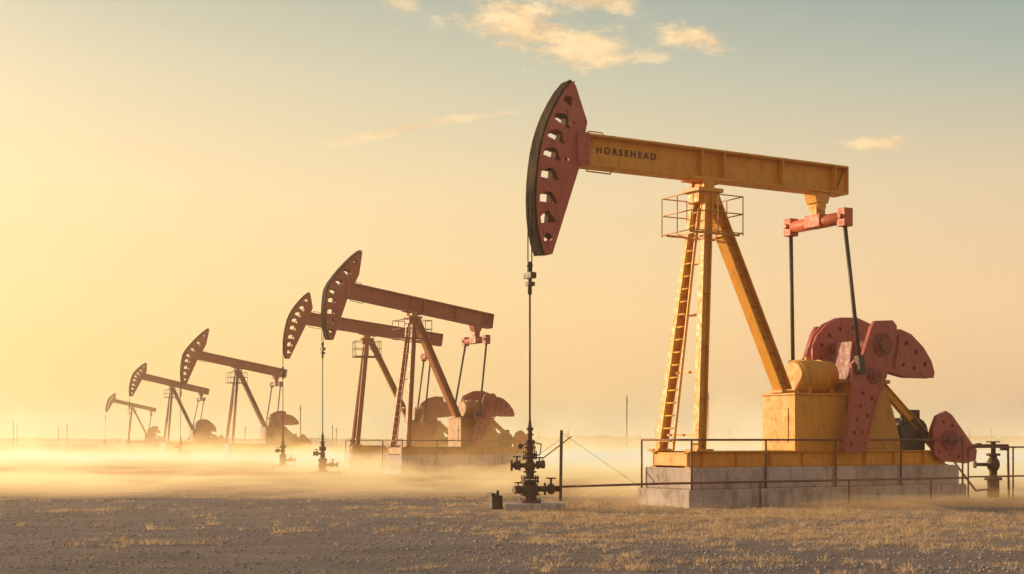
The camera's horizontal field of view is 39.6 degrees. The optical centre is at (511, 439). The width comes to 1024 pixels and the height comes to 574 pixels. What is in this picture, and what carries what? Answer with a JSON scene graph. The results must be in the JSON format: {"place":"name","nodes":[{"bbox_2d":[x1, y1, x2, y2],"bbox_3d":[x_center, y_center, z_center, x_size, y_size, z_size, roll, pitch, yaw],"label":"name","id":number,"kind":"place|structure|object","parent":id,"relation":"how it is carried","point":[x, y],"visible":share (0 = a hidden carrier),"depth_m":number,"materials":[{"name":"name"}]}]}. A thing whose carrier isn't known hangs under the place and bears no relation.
{"place":"outdoors","nodes":[
{"label":"outdoors","id":0,"kind":"place"},
{"bbox_2d":[0,439,1023,573],"bbox_3d":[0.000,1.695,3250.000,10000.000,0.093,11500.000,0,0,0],"label":"ground","id":1,"kind":"structure","parent":0,"point":[55,470],"depth_m":30.03,"materials":[{"name":"brown soil"}]},
{"bbox_2d":[123,436,136,452],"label":"wellhead","id":2,"kind":"object","parent":1,"relation":"on","point":[129,449],"visible":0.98,"depth_m":172.20,"materials":[{"name":"metal"}]},
{"bbox_2d":[125,443,161,446],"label":"concrete foundation","id":3,"kind":"object","parent":1,"relation":"on","point":[145,444],"visible":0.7,"depth_m":291.48,"materials":[{"name":"grey concrete"}]},
{"bbox_2d":[105,393,166,442],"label":"pumpjack","id":4,"kind":"object","parent":3,"relation":"on","point":[150,435],"visible":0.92,"depth_m":291.83,"materials":[{"name":"brown paint"}]},
{"bbox_2d":[173,435,190,458],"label":"wellhead","id":5,"kind":"object","parent":1,"relation":"on","point":[180,453],"visible":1,"depth_m":121.80,"materials":[{"name":"metal"}]},
{"bbox_2d":[159,445,222,452],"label":"concrete foundation","id":6,"kind":"object","parent":1,"relation":"on","point":[194,449],"visible":0.71,"depth_m":175.35,"materials":[{"name":"grey concrete"}]},
{"bbox_2d":[128,363,224,444],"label":"pumpjack","id":7,"kind":"object","parent":6,"relation":"on","point":[201,430],"visible":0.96,"depth_m":175.47,"materials":[{"name":"brown paint"}]},
{"bbox_2d":[219,448,311,458],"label":"concrete foundation","id":8,"kind":"object","parent":1,"relation":"on","point":[243,453],"visible":0.81,"depth_m":124.57,"materials":[{"name":"grey concrete"}]},
{"bbox_2d":[179,328,312,447],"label":"pumpjack","id":9,"kind":"object","parent":8,"relation":"on","point":[273,428],"visible":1,"depth_m":124.82,"materials":[{"name":"brown paint"}]},
{"bbox_2d":[220,440,310,453],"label":"guard railing","id":10,"kind":"object","parent":8,"relation":"on","point":[249,447],"visible":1,"depth_m":124.75,"materials":[{"name":"brown metal"}]},
{"bbox_2d":[272,433,297,467],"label":"wellhead","id":11,"kind":"object","parent":1,"relation":"on","point":[282,456],"visible":0.99,"depth_m":83.60,"materials":[{"name":"metal"}]},
{"bbox_2d":[299,406,301,434],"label":"utility pole","id":12,"kind":"object","parent":1,"relation":"on","point":[300,408],"visible":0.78,"depth_m":209.93,"materials":[{"name":"brown wood"}]},
{"bbox_2d":[309,432,340,474],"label":"wellhead","id":13,"kind":"object","parent":1,"relation":"on","point":[322,467],"visible":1,"depth_m":67.26,"materials":[{"name":"metal"}]},
{"bbox_2d":[344,452,387,467],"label":"concrete foundation","id":14,"kind":"object","parent":1,"relation":"on","point":[366,459],"visible":0.3,"depth_m":83.99,"materials":[{"name":"grey concrete"}]},
{"bbox_2d":[281,292,450,451],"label":"pumpjack","id":15,"kind":"object","parent":14,"relation":"on","point":[426,423],"visible":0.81,"depth_m":84.86,"materials":[{"name":"orange paint"}]},
{"bbox_2d":[345,440,446,460],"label":"guard railing","id":16,"kind":"object","parent":14,"relation":"on","point":[369,440],"visible":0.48,"depth_m":84.19,"materials":[{"name":"brown metal"}]},
{"bbox_2d":[381,454,535,473],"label":"concrete foundation","id":17,"kind":"object","parent":1,"relation":"on","point":[446,464],"visible":0.68,"depth_m":70.02,"materials":[{"name":"grey concrete"}]},
{"bbox_2d":[320,250,535,454],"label":"pumpjack","id":18,"kind":"object","parent":17,"relation":"on","point":[472,415],"visible":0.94,"depth_m":70.39,"materials":[{"name":"orange paint"}]},
{"bbox_2d":[382,440,534,465],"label":"guard railing","id":19,"kind":"object","parent":17,"relation":"on","point":[448,440],"visible":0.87,"depth_m":70.20,"materials":[{"name":"brown metal"}]},
{"bbox_2d":[487,490,502,508],"bbox_3d":[-0.414,1.476,34.794,0.310,0.440,0.280,0,0,-23],"label":"junction box","id":20,"kind":"object","parent":1,"relation":"on","point":[496,500],"visible":1,"depth_m":34.70,"materials":[{"name":"metal"}]},
{"bbox_2d":[0,487,1023,573],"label":"dry grass","id":21,"kind":"structure","parent":1,"relation":"on","point":[763,516],"depth_m":28.50,"materials":[{"name":"plant"}]},
{"bbox_2d":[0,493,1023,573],"bbox_3d":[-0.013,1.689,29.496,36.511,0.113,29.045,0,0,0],"label":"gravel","id":22,"kind":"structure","parent":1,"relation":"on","point":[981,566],"depth_m":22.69,"materials":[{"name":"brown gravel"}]},
{"bbox_2d":[0,435,1023,441],"bbox_3d":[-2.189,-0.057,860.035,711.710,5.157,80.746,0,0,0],"label":"distant scrub","id":23,"kind":"object","parent":1,"relation":"on","point":[1016,438],"visible":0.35,"depth_m":836.40,"materials":[{"name":"brown plant"}]},
{"bbox_2d":[505,420,565,511],"bbox_3d":[0.548,0.657,34.112,1.440,2.231,0.960,0,0,0],"label":"wellhead","id":24,"kind":"object","parent":1,"relation":"on","point":[529,489],"visible":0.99,"depth_m":33.98,"materials":[{"name":"metal"}]},
{"bbox_2d":[566,431,569,454],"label":"utility pole","id":25,"kind":"object","parent":1,"relation":"on","point":[568,434],"visible":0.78,"depth_m":149.94,"materials":[{"name":"brown wood"}]},
{"bbox_2d":[542,430,639,501],"bbox_3d":[2.050,0.716,37.805,3.706,1.921,1.019,0,0,0],"label":"guy post","id":26,"kind":"object","parent":1,"relation":"on","point":[561,458],"visible":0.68,"depth_m":38.16,"materials":[{"name":"brown dark steel"}]},
{"bbox_2d":[626,395,627,450],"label":"utility pole","id":27,"kind":"object","parent":1,"relation":"on","point":[626,426],"visible":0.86,"depth_m":199.93,"materials":[{"name":"brown wood"}]},
{"bbox_2d":[707,392,708,448],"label":"utility pole","id":28,"kind":"object","parent":1,"relation":"on","point":[708,423],"visible":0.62,"depth_m":169.93,"materials":[{"name":"brown wood"}]},
{"bbox_2d":[562,477,967,505],"bbox_3d":[7.001,1.362,36.553,12.864,0.629,1.424,0,0,-22],"label":"flow pipe","id":29,"kind":"object","parent":1,"relation":"on","point":[716,482],"visible":0.94,"depth_m":36.01,"materials":[{"name":"grey metal"}]},
{"bbox_2d":[638,465,965,507],"bbox_3d":[8.013,1.274,38.445,9.680,1.105,2.240,0,0,-30],"label":"concrete foundation","id":30,"kind":"object","parent":1,"relation":"on","point":[740,494],"visible":0.77,"depth_m":36.90,"materials":[{"name":"grey concrete"}]},
{"bbox_2d":[523,79,976,467],"bbox_3d":[6.558,-3.994,37.651,14.336,9.440,2.880,0,0,-30],"label":"pumpjack","id":31,"kind":"object","parent":30,"relation":"on","point":[833,382],"visible":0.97,"depth_m":37.49,"materials":[{"name":"yellow paint"}]},
{"bbox_2d":[641,439,963,489],"bbox_3d":[8.010,0.621,38.461,9.564,1.270,2.224,0,0,-30],"label":"guard railing","id":32,"kind":"object","parent":30,"relation":"on","point":[766,440],"visible":1,"depth_m":37.00,"materials":[{"name":"brown metal"}]},
{"bbox_2d":[954,441,1009,497],"bbox_3d":[13.431,0.867,40.796,1.714,1.620,0.500,0,0,0],"label":"valve manifold","id":33,"kind":"object","parent":1,"relation":"on","point":[992,464],"visible":0.93,"depth_m":40.71,"materials":[{"name":"metal"}]},
{"bbox_2d":[967,446,1023,498],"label":"guard railing","id":34,"kind":"object","parent":1,"relation":"on","point":[1012,475],"visible":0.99,"depth_m":40.36,"materials":[{"name":"grey metal"}]},
{"bbox_2d":[0,0,1023,438],"label":"sky","id":35,"kind":"structure","parent":0,"point":[172,171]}
]}

